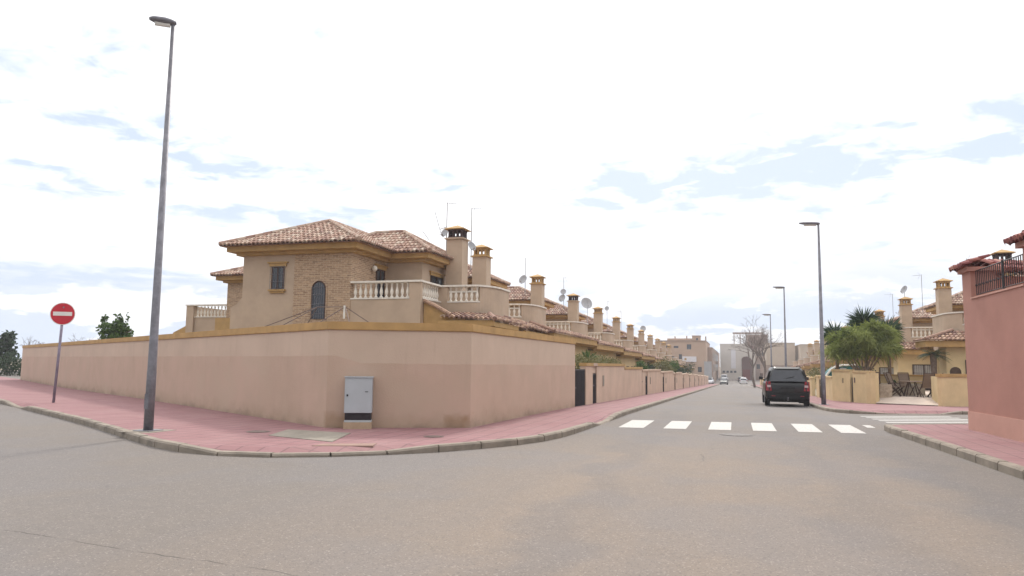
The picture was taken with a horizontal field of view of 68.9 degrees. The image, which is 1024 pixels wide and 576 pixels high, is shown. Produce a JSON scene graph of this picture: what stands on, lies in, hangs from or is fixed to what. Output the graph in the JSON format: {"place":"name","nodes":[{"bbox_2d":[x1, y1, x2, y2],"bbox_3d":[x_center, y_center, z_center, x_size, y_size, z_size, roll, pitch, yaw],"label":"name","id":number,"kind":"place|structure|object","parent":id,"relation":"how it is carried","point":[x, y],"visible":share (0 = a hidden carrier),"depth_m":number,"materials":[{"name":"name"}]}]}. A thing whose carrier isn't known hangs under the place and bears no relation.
{"place":"outdoors","nodes":[
{"label":"outdoors","id":0,"kind":"place"},
{"bbox_2d":[0,377,716,452],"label":"pavement corner","id":1,"kind":"object","parent":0,"point":[214,429],"visible":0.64,"depth_m":17.35,"materials":[{"name":"tile"}]},
{"bbox_2d":[50,303,74,402],"bbox_3d":[-14.967,2.135,24.755,0.749,3.307,0.185,2,-6,-13],"label":"no entry sign","id":2,"kind":"object","parent":1,"relation":"on","point":[61,314],"visible":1,"depth_m":24.78,"materials":[{"name":"metal"}]},
{"bbox_2d":[117,16,176,432],"bbox_3d":[-7.349,-1.430,15.587,0.816,8.746,0.750,-1,-6,17],"label":"street lamp","id":3,"kind":"object","parent":1,"relation":"on","point":[149,408],"visible":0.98,"depth_m":15.45,"materials":[{"name":"metal"}]},
{"bbox_2d":[246,430,270,432],"bbox_3d":[-5.180,2.936,15.239,0.480,0.029,0.480,-1,-6,17],"label":"manhole cover","id":4,"kind":"object","parent":1,"relation":"on","point":[258,431],"visible":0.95,"depth_m":15.19,"materials":[{"name":"metal"}]},
{"bbox_2d":[20,321,575,427],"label":"boundary wall","id":5,"kind":"structure","parent":1,"relation":"on","point":[434,375],"depth_m":18.64,"materials":[{"name":"paint"}]},
{"bbox_2d":[269,429,349,441],"bbox_3d":[-3.988,2.885,14.588,1.458,0.026,2.357,1,-6,-1],"label":"concrete cover","id":6,"kind":"object","parent":1,"relation":"on","point":[326,436],"visible":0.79,"depth_m":14.56,"materials":[{"name":"concrete"}]},
{"bbox_2d":[312,443,376,446],"bbox_3d":[-2.906,2.733,12.982,1.074,0.026,0.361,1,-6,-6],"label":"cover","id":7,"kind":"object","parent":1,"relation":"on","point":[359,444],"visible":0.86,"depth_m":12.94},
{"bbox_2d":[343,376,373,428],"bbox_3d":[-3.357,2.503,16.342,0.620,1.125,0.320,1,-6,-7],"label":"utility cabinet","id":8,"kind":"object","parent":1,"relation":"on","point":[358,401],"visible":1,"depth_m":16.21,"materials":[{"name":"metal"}]},
{"bbox_2d":[423,435,443,437],"bbox_3d":[-1.534,2.915,14.625,0.400,0.029,0.400,-1,-6,17],"label":"manhole cover","id":9,"kind":"object","parent":1,"relation":"on","point":[433,436],"visible":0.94,"depth_m":14.57,"materials":[{"name":"metal"}]},
{"bbox_2d":[624,367,642,397],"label":"garden wall","id":10,"kind":"structure","parent":1,"relation":"on","point":[633,381],"depth_m":41.45,"materials":[{"name":"paint"}]},
{"bbox_2d":[218,219,554,334],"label":"corner house","id":11,"kind":"structure","parent":0,"point":[390,276],"depth_m":31.16,"materials":[{"name":"paint"}]},
{"bbox_2d":[267,261,288,292],"bbox_3d":[-9.817,-0.445,31.235,0.960,1.310,0.120,-1,-6,17],"label":"window","id":12,"kind":"structure","parent":11,"relation":"in","point":[278,268],"depth_m":31.24,"materials":[{"name":"grey glass"}]},
{"bbox_2d":[310,279,327,318],"bbox_3d":[-7.921,0.455,30.572,0.777,1.629,0.154,-1,-6,17],"label":"arched window","id":13,"kind":"structure","parent":11,"relation":"in","point":[319,289],"depth_m":30.55,"materials":[{"name":"grey glass"}]},
{"bbox_2d":[374,264,388,297],"bbox_3d":[-5.749,0.028,32.709,0.120,2.060,1.160,-1,-6,17],"label":"balcony door","id":14,"kind":"structure","parent":11,"relation":"in","point":[380,273],"depth_m":32.73,"materials":[{"name":"grey glass"}]},
{"bbox_2d":[429,271,444,297],"bbox_3d":[-3.455,0.176,34.394,0.120,1.760,1.710,-1,-6,17],"label":"window","id":15,"kind":"structure","parent":11,"relation":"in","point":[435,277],"depth_m":34.38,"materials":[{"name":"grey glass"}]},
{"bbox_2d":[423,198,456,252],"bbox_3d":[-3.511,-2.906,35.750,1.712,2.865,0.555,0,-6,6],"label":"roof aerial","id":16,"kind":"object","parent":11,"relation":"on","point":[444,232],"visible":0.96,"depth_m":35.76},
{"bbox_2d":[468,206,484,269],"bbox_3d":[-1.675,-2.474,35.595,0.675,3.215,0.620,-1,-6,17],"label":"roof aerial","id":17,"kind":"object","parent":11,"relation":"on","point":[471,245],"visible":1,"depth_m":35.60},
{"bbox_2d":[0,371,1023,575],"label":"road","id":18,"kind":"structure","parent":0,"point":[695,497],"depth_m":8.24,"materials":[{"name":"asphalt"}]},
{"bbox_2d":[0,330,21,373],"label":"conifer","id":19,"kind":"object","parent":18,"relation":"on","point":[7,342],"visible":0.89,"depth_m":73.21,"materials":[{"name":"green plant"}]},
{"bbox_2d":[0,355,21,375],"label":"hedge","id":20,"kind":"object","parent":18,"relation":"on","point":[5,366],"visible":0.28,"depth_m":67.67,"materials":[{"name":"green plant"}]},
{"bbox_2d":[0,384,719,457],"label":"kerb corner","id":21,"kind":"object","parent":18,"relation":"on","point":[151,441],"visible":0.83,"depth_m":13.92,"materials":[{"name":"concrete"}]},
{"bbox_2d":[642,369,660,394],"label":"garden wall","id":22,"kind":"structure","parent":18,"relation":"on","point":[651,380],"depth_m":50.37,"materials":[{"name":"paint"}]},
{"bbox_2d":[661,371,672,391],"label":"garden wall","id":23,"kind":"structure","parent":18,"relation":"on","point":[666,380],"depth_m":61.59,"materials":[{"name":"paint"}]},
{"bbox_2d":[673,372,681,389],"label":"garden wall","id":24,"kind":"structure","parent":18,"relation":"on","point":[677,381],"depth_m":73.27,"materials":[{"name":"paint"}]},
{"bbox_2d":[682,373,688,388],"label":"garden wall","id":25,"kind":"structure","parent":18,"relation":"on","point":[685,381],"depth_m":84.92,"materials":[{"name":"paint"}]},
{"bbox_2d":[660,335,719,380],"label":"apartment block","id":26,"kind":"structure","parent":18,"relation":"on","point":[697,350],"depth_m":180.24,"materials":[{"name":"beige paint"}]},
{"bbox_2d":[688,374,693,386],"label":"garden wall","id":27,"kind":"structure","parent":18,"relation":"on","point":[691,379],"depth_m":96.64,"materials":[{"name":"paint"}]},
{"bbox_2d":[694,374,697,385],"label":"garden wall","id":28,"kind":"structure","parent":18,"relation":"on","point":[695,379],"depth_m":109.08,"materials":[{"name":"paint"}]},
{"bbox_2d":[704,361,711,383],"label":"grey panel wall","id":29,"kind":"structure","parent":18,"relation":"on","point":[708,368],"depth_m":174.67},
{"bbox_2d":[720,378,727,384],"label":"parked car","id":30,"kind":"object","parent":18,"relation":"on","point":[723,380],"visible":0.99,"depth_m":167.51,"materials":[{"name":"white paint"}]},
{"bbox_2d":[719,433,753,435],"bbox_3d":[5.133,3.366,17.098,0.760,0.029,0.760,-1,-6,17],"label":"manhole cover","id":31,"kind":"object","parent":18,"relation":"on","point":[733,434],"visible":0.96,"depth_m":17.08,"materials":[{"name":"metal"}]},
{"bbox_2d":[720,332,760,379],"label":"white building","id":32,"kind":"structure","parent":18,"relation":"on","point":[735,364],"depth_m":229.37,"materials":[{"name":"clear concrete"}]},
{"bbox_2d":[743,370,749,379],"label":"door","id":33,"kind":"structure","parent":32,"relation":"in","point":[746,373],"depth_m":230.36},
{"bbox_2d":[739,378,747,383],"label":"parked car","id":34,"kind":"object","parent":18,"relation":"on","point":[743,380],"visible":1,"depth_m":176.56,"materials":[{"name":"white paint"}]},
{"bbox_2d":[620,420,874,432],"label":"crosswalk markings","id":35,"kind":"object","parent":18,"relation":"on","point":[727,426],"visible":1,"depth_m":19.48,"materials":[{"name":"paint"}]},
{"bbox_2d":[729,329,772,387],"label":"bare tree","id":36,"kind":"object","parent":18,"relation":"on","point":[753,366],"visible":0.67,"depth_m":116.15,"materials":[{"name":"plant"}]},
{"bbox_2d":[731,314,783,376],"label":"bare tree","id":37,"kind":"object","parent":18,"relation":"on","point":[759,353],"visible":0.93,"depth_m":112.65,"materials":[{"name":"plant"}]},
{"bbox_2d":[747,334,767,379],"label":"brown tower block","id":38,"kind":"structure","parent":18,"relation":"on","point":[757,366],"depth_m":229.04,"materials":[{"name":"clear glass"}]},
{"bbox_2d":[759,365,809,405],"bbox_3d":[12.831,4.565,35.172,2.240,1.821,4.795,-1,-6,17],"label":"parked car","id":39,"kind":"object","parent":18,"relation":"on","point":[786,384],"visible":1,"depth_m":33.15,"materials":[{"name":"black paint"}]},
{"bbox_2d":[752,385,967,414],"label":"kerb","id":40,"kind":"structure","parent":18,"relation":"on","point":[820,407],"depth_m":27.71,"materials":[{"name":"concrete"}]},
{"bbox_2d":[861,416,967,422],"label":"side crosswalk markings","id":41,"kind":"object","parent":18,"relation":"on","point":[913,419],"visible":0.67,"depth_m":23.56,"materials":[{"name":"paint"}]},
{"bbox_2d":[884,424,1023,479],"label":"kerb","id":42,"kind":"structure","parent":18,"relation":"on","point":[1005,467],"depth_m":13.15,"materials":[{"name":"concrete"}]},
{"bbox_2d":[0,0,1023,358],"label":"sky","id":43,"kind":"structure","parent":0,"point":[667,159],"materials":[{"name":"white"}]},
{"bbox_2d":[575,363,624,406],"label":"garden wall","id":44,"kind":"structure","parent":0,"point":[598,382],"depth_m":30.91,"materials":[{"name":"paint"}]},
{"bbox_2d":[760,365,792,377],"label":"brown street wall","id":45,"kind":"structure","parent":0,"point":[762,368],"depth_m":169.53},
{"bbox_2d":[763,343,794,364],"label":"sand block","id":46,"kind":"structure","parent":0,"point":[778,356],"depth_m":201.96,"materials":[{"name":"beige concrete"}]},
{"bbox_2d":[795,343,819,360],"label":"sand block","id":47,"kind":"structure","parent":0,"point":[801,350],"depth_m":194.01,"materials":[{"name":"concrete"}]},
{"bbox_2d":[756,385,968,413],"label":"pavement","id":48,"kind":"structure","parent":0,"point":[895,409],"depth_m":30.61,"materials":[{"name":"tile"}]},
{"bbox_2d":[762,314,771,364],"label":"street lamp","id":49,"kind":"object","parent":48,"relation":"on","point":[770,337],"visible":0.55,"depth_m":79.75,"materials":[{"name":"metal"}]},
{"bbox_2d":[773,286,786,366],"bbox_3d":[20.639,3.988,57.298,1.026,8.276,0.400,-1,-6,17],"label":"street lamp","id":50,"kind":"object","parent":48,"relation":"on","point":[785,345],"visible":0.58,"depth_m":57.26,"materials":[{"name":"metal"}]},
{"bbox_2d":[807,376,815,395],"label":"garden wall","id":51,"kind":"structure","parent":48,"relation":"on","point":[811,380],"depth_m":51.45,"materials":[{"name":"paint"}]},
{"bbox_2d":[799,222,828,404],"bbox_3d":[13.529,1.093,33.503,1.026,8.226,0.400,-1,-6,17],"label":"street lamp","id":52,"kind":"object","parent":48,"relation":"on","point":[823,379],"visible":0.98,"depth_m":33.30,"materials":[{"name":"metal"}]},
{"bbox_2d":[815,375,832,399],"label":"garden wall","id":53,"kind":"structure","parent":48,"relation":"on","point":[829,395],"depth_m":43.04,"materials":[{"name":"beige paint"}]},
{"bbox_2d":[831,369,879,403],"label":"cream corner wall","id":54,"kind":"structure","parent":48,"relation":"on","point":[852,385],"depth_m":37.40,"materials":[{"name":"paint"}]},
{"bbox_2d":[931,374,967,406],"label":"cream side wall","id":55,"kind":"structure","parent":48,"relation":"on","point":[949,389],"depth_m":33.52,"materials":[{"name":"paint"}]},
{"bbox_2d":[881,383,924,395],"bbox_3d":[20.266,5.284,38.812,2.000,0.630,0.800,-1,-6,17],"label":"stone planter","id":56,"kind":"object","parent":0,"point":[922,390],"visible":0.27,"depth_m":38.33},
{"bbox_2d":[876,390,937,404],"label":"patio floor","id":57,"kind":"structure","parent":0,"point":[910,399],"depth_m":35.47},
{"bbox_2d":[817,319,845,368],"bbox_3d":[18.169,3.823,41.897,1.918,4.222,1.819,-1,-6,17],"label":"yucca","id":58,"kind":"object","parent":57,"relation":"on","point":[832,328],"visible":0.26,"depth_m":41.92,"materials":[{"name":"green plant"}]},
{"bbox_2d":[825,364,861,375],"bbox_3d":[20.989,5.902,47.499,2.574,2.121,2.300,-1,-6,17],"label":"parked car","id":59,"kind":"object","parent":57,"relation":"on","point":[828,372],"visible":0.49,"depth_m":46.64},
{"bbox_2d":[815,317,906,370],"bbox_3d":[18.597,3.666,39.783,4.527,4.150,3.281,-3,-7,29],"label":"feathery tree","id":60,"kind":"object","parent":57,"relation":"on","point":[871,339],"visible":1,"depth_m":39.25,"materials":[{"name":"green plant"}]},
{"bbox_2d":[843,302,882,364],"bbox_3d":[19.652,3.364,41.663,2.430,5.120,2.414,-1,-6,17],"label":"yucca","id":61,"kind":"object","parent":57,"relation":"on","point":[860,317],"visible":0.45,"depth_m":41.54,"materials":[{"name":"green plant"}]},
{"bbox_2d":[878,315,905,373],"bbox_3d":[20.843,3.610,41.450,2.134,4.615,2.138,-1,-6,17],"label":"yucca","id":62,"kind":"object","parent":57,"relation":"on","point":[898,326],"visible":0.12,"depth_m":41.29,"materials":[{"name":"green plant"}]},
{"bbox_2d":[883,372,900,396],"bbox_3d":[18.757,4.755,36.820,0.737,1.174,0.610,-3,-7,31],"label":"patio chair","id":63,"kind":"object","parent":57,"relation":"on","point":[895,390],"visible":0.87,"depth_m":36.76,"materials":[{"name":"brown plastic"}]},
{"bbox_2d":[886,372,905,395],"bbox_3d":[19.179,4.812,37.336,0.610,1.174,0.737,6,-8,-43],"label":"patio chair","id":64,"kind":"object","parent":57,"relation":"on","point":[890,379],"visible":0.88,"depth_m":37.50,"materials":[{"name":"brown plastic"}]},
{"bbox_2d":[880,374,922,383],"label":"yellow back wall","id":65,"kind":"structure","parent":57,"relation":"on","point":[911,377],"depth_m":39.74,"materials":[{"name":"beige paint"}]},
{"bbox_2d":[897,372,914,395],"bbox_3d":[19.936,4.865,37.771,0.610,1.174,0.737,0,-6,7],"label":"patio chair","id":66,"kind":"object","parent":57,"relation":"on","point":[903,376],"visible":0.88,"depth_m":38.01,"materials":[{"name":"brown wood"}]},
{"bbox_2d":[897,381,921,396],"bbox_3d":[19.717,4.966,36.806,1.280,0.757,1.280,-1,-6,17],"label":"patio table","id":67,"kind":"object","parent":57,"relation":"on","point":[908,386],"visible":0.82,"depth_m":36.65,"materials":[{"name":"wood"}]},
{"bbox_2d":[916,373,934,396],"bbox_3d":[19.845,4.661,35.782,0.610,1.174,0.737,0,-6,2],"label":"patio chair","id":68,"kind":"object","parent":57,"relation":"on","point":[926,382],"visible":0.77,"depth_m":35.59,"materials":[{"name":"brown wood"}]},
{"bbox_2d":[916,348,950,373],"bbox_3d":[20.885,4.127,36.930,1.747,2.475,1.687,-1,-6,17],"label":"palm","id":69,"kind":"object","parent":57,"relation":"on","point":[934,355],"visible":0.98,"depth_m":36.91,"materials":[{"name":"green plant"}]},
{"bbox_2d":[950,367,961,373],"bbox_3d":[21.145,4.507,35.668,0.500,1.456,0.550,-1,-6,17],"label":"arched chair","id":70,"kind":"object","parent":57,"relation":"on","point":[955,370],"visible":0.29,"depth_m":35.47,"materials":[{"name":"brown plastic"}]},
{"bbox_2d":[894,404,934,405],"bbox_3d":[22.606,5.584,35.322,10.724,0.098,3.051,1,-6,-4],"label":"pavement patio edge","id":71,"kind":"object","parent":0,"point":[913,404],"visible":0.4,"depth_m":35.23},
{"bbox_2d":[879,384,891,403],"bbox_3d":[18.458,5.275,37.202,0.550,0.980,1.900,-1,-6,17],"label":"stone planter","id":72,"kind":"object","parent":71,"relation":"on","point":[885,390],"visible":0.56,"depth_m":36.32,"materials":[{"name":"stone"}]},
{"bbox_2d":[893,424,1023,465],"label":"pavement","id":73,"kind":"structure","parent":0,"point":[1002,448],"depth_m":15.09,"materials":[{"name":"tile"}]},
{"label":"yard ground","id":74,"kind":"structure","parent":0,"visible":0},
{"bbox_2d":[95,312,133,339],"bbox_3d":[-19.771,2.310,37.225,1.835,2.258,2.019,4,-7,-33],"label":"tall shrub","id":75,"kind":"object","parent":74,"relation":"on","point":[116,328],"visible":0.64,"depth_m":37.06,"materials":[{"name":"green plant"}]},
{"bbox_2d":[173,266,243,333],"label":"house","id":76,"kind":"structure","parent":74,"relation":"on","point":[198,319],"depth_m":43.71,"materials":[{"name":"paint"}]},
{"bbox_2d":[267,305,367,325],"bbox_3d":[-6.903,2.290,25.658,4.572,3.400,2.727,-3,-7,32],"label":"gazebo frame","id":77,"kind":"object","parent":74,"relation":"on","point":[344,307],"visible":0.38,"depth_m":25.73,"materials":[{"name":"metal"}]},
{"bbox_2d":[467,244,598,367],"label":"terraced house","id":78,"kind":"structure","parent":74,"relation":"on","point":[479,272],"depth_m":39.36,"materials":[{"name":"beige paint"}]},
{"bbox_2d":[507,274,624,359],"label":"terraced house","id":79,"kind":"structure","parent":74,"relation":"on","point":[535,295],"depth_m":50.95,"materials":[{"name":"paint"}]},
{"bbox_2d":[519,258,526,285],"bbox_3d":[0.744,-0.821,51.434,0.501,2.600,0.498,1,-6,-8],"label":"roof aerial","id":80,"kind":"object","parent":79,"relation":"on","point":[522,278],"visible":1,"depth_m":51.50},
{"bbox_2d":[577,349,600,359],"bbox_3d":[3.740,4.268,37.053,1.511,2.620,1.585,-4,-7,36],"label":"garden palm","id":81,"kind":"object","parent":74,"relation":"on","point":[588,354],"visible":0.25,"depth_m":37.09,"materials":[{"name":"green plant"}]},
{"bbox_2d":[546,293,642,366],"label":"terraced house","id":82,"kind":"structure","parent":74,"relation":"on","point":[558,312],"depth_m":62.38,"materials":[{"name":"beige paint"}]},
{"bbox_2d":[559,275,566,308],"bbox_3d":[4.459,0.324,62.805,1.046,2.915,0.546,2,-6,-12],"label":"roof aerial","id":83,"kind":"object","parent":82,"relation":"on","point":[562,297],"visible":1,"depth_m":62.78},
{"bbox_2d":[575,353,621,368],"bbox_3d":[3.949,4.089,34.571,1.175,2.078,11.524,-1,-6,17],"label":"hedge","id":84,"kind":"object","parent":74,"relation":"on","point":[598,359],"visible":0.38,"depth_m":32.68,"materials":[{"name":"green plant"}]},
{"bbox_2d":[579,307,655,366],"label":"terraced house","id":85,"kind":"structure","parent":74,"relation":"on","point":[596,324],"depth_m":73.26,"materials":[{"name":"paint"}]},
{"bbox_2d":[581,298,591,322],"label":"roof aerial","id":86,"kind":"object","parent":85,"relation":"on","point":[586,303],"visible":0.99,"depth_m":73.97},
{"bbox_2d":[603,316,665,365],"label":"terraced house","id":87,"kind":"structure","parent":74,"relation":"on","point":[614,328],"depth_m":84.46,"materials":[{"name":"paint"}]},
{"bbox_2d":[634,360,649,368],"bbox_3d":[9.339,5.968,54.384,2.020,1.518,1.555,6,-8,-43],"label":"bush","id":88,"kind":"object","parent":74,"relation":"on","point":[639,363],"visible":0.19,"depth_m":54.06,"materials":[{"name":"green plant"}]},
{"bbox_2d":[620,324,671,366],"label":"terraced house","id":89,"kind":"structure","parent":74,"relation":"on","point":[629,335],"depth_m":95.80,"materials":[{"name":"paint"}]},
{"bbox_2d":[634,330,674,362],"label":"terraced house","id":90,"kind":"structure","parent":74,"relation":"on","point":[639,340],"depth_m":107.04,"materials":[{"name":"paint"}]},
{"bbox_2d":[650,356,676,376],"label":"bush","id":91,"kind":"object","parent":74,"relation":"on","point":[662,367],"visible":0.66,"depth_m":70.42,"materials":[{"name":"green plant"}]},
{"bbox_2d":[644,334,683,371],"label":"terraced house","id":92,"kind":"structure","parent":74,"relation":"on","point":[649,344],"depth_m":118.29,"materials":[{"name":"paint"}]},
{"bbox_2d":[653,338,686,368],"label":"terraced house","id":93,"kind":"structure","parent":74,"relation":"on","point":[657,347],"depth_m":129.54,"materials":[{"name":"paint"}]},
{"bbox_2d":[661,358,679,371],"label":"bush","id":94,"kind":"object","parent":74,"relation":"on","point":[675,364],"visible":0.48,"depth_m":77.38,"materials":[{"name":"green plant"}]},
{"bbox_2d":[660,342,689,372],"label":"terraced house","id":95,"kind":"structure","parent":74,"relation":"on","point":[663,349],"depth_m":140.83,"materials":[{"name":"paint"}]},
{"bbox_2d":[666,344,694,373],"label":"terraced house","id":96,"kind":"structure","parent":74,"relation":"on","point":[668,347],"depth_m":152.13,"materials":[{"name":"paint"}]},
{"bbox_2d":[681,363,694,373],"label":"bush","id":97,"kind":"object","parent":74,"relation":"on","point":[690,368],"visible":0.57,"depth_m":106.06,"materials":[{"name":"green plant"}]},
{"bbox_2d":[792,343,813,366],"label":"terraced house","id":98,"kind":"structure","parent":74,"relation":"on","point":[809,352],"depth_m":137.72,"materials":[{"name":"paint"}]},
{"bbox_2d":[793,340,819,369],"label":"terraced house","id":99,"kind":"structure","parent":74,"relation":"on","point":[814,350],"depth_m":126.68,"materials":[{"name":"paint"}]},
{"bbox_2d":[802,355,819,388],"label":"terraced house","id":100,"kind":"structure","parent":74,"relation":"on","point":[815,358],"depth_m":103.88,"materials":[{"name":"paint"}]},
{"bbox_2d":[795,341,826,376],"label":"terraced house","id":101,"kind":"structure","parent":74,"relation":"on","point":[807,359],"depth_m":114.87,"materials":[{"name":"paint"}]},
{"bbox_2d":[806,367,828,380],"bbox_3d":[22.085,6.375,53.651,1.731,1.549,2.578,-1,-6,17],"label":"bush","id":102,"kind":"object","parent":74,"relation":"on","point":[814,372],"visible":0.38,"depth_m":53.80,"materials":[{"name":"green plant"}]},
{"bbox_2d":[809,326,844,371],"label":"terraced house","id":103,"kind":"structure","parent":74,"relation":"on","point":[814,363],"depth_m":92.33,"materials":[{"name":"paint"}]},
{"bbox_2d":[819,358,842,367],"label":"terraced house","id":104,"kind":"structure","parent":74,"relation":"on","point":[827,363],"depth_m":81.19,"materials":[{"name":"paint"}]},
{"bbox_2d":[833,309,897,366],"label":"terraced house","id":105,"kind":"structure","parent":74,"relation":"on","point":[878,311],"depth_m":71.50,"materials":[{"name":"paint"}]},
{"bbox_2d":[853,297,934,373],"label":"terraced house","id":106,"kind":"structure","parent":74,"relation":"on","point":[917,317],"depth_m":60.47,"materials":[{"name":"paint"}]},
{"bbox_2d":[879,367,893,373],"bbox_3d":[29.651,7.049,58.742,1.378,1.600,0.097,-1,-6,17],"label":"window","id":107,"kind":"structure","parent":106,"relation":"in","point":[881,369],"depth_m":58.89,"materials":[{"name":"grey glass"}]},
{"bbox_2d":[900,286,906,296],"bbox_3d":[32.248,0.526,61.423,0.531,1.460,0.525,-3,-7,32],"label":"roof aerial","id":108,"kind":"object","parent":106,"relation":"on","point":[903,289],"visible":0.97,"depth_m":61.49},
{"bbox_2d":[892,278,963,390],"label":"terraced house","id":109,"kind":"structure","parent":74,"relation":"on","point":[947,301],"depth_m":48.93,"materials":[{"name":"beige paint"}]},
{"bbox_2d":[912,364,930,389],"bbox_3d":[26.352,5.694,47.702,1.378,1.600,0.097,-1,-6,17],"label":"window","id":110,"kind":"structure","parent":109,"relation":"in","point":[917,369],"depth_m":47.82,"materials":[{"name":"grey glass"}]},
{"bbox_2d":[913,249,1022,373],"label":"terraced house","id":111,"kind":"structure","parent":74,"relation":"on","point":[948,331],"depth_m":37.53,"materials":[{"name":"beige paint"}]},
{"bbox_3d":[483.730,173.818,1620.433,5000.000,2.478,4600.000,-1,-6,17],"label":"ground","id":112,"kind":"structure","parent":0,"visible":0},
{"bbox_2d":[948,230,1023,442],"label":"pink building","id":113,"kind":"structure","parent":112,"relation":"on","point":[993,300],"depth_m":16.33,"materials":[{"name":"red paint"}]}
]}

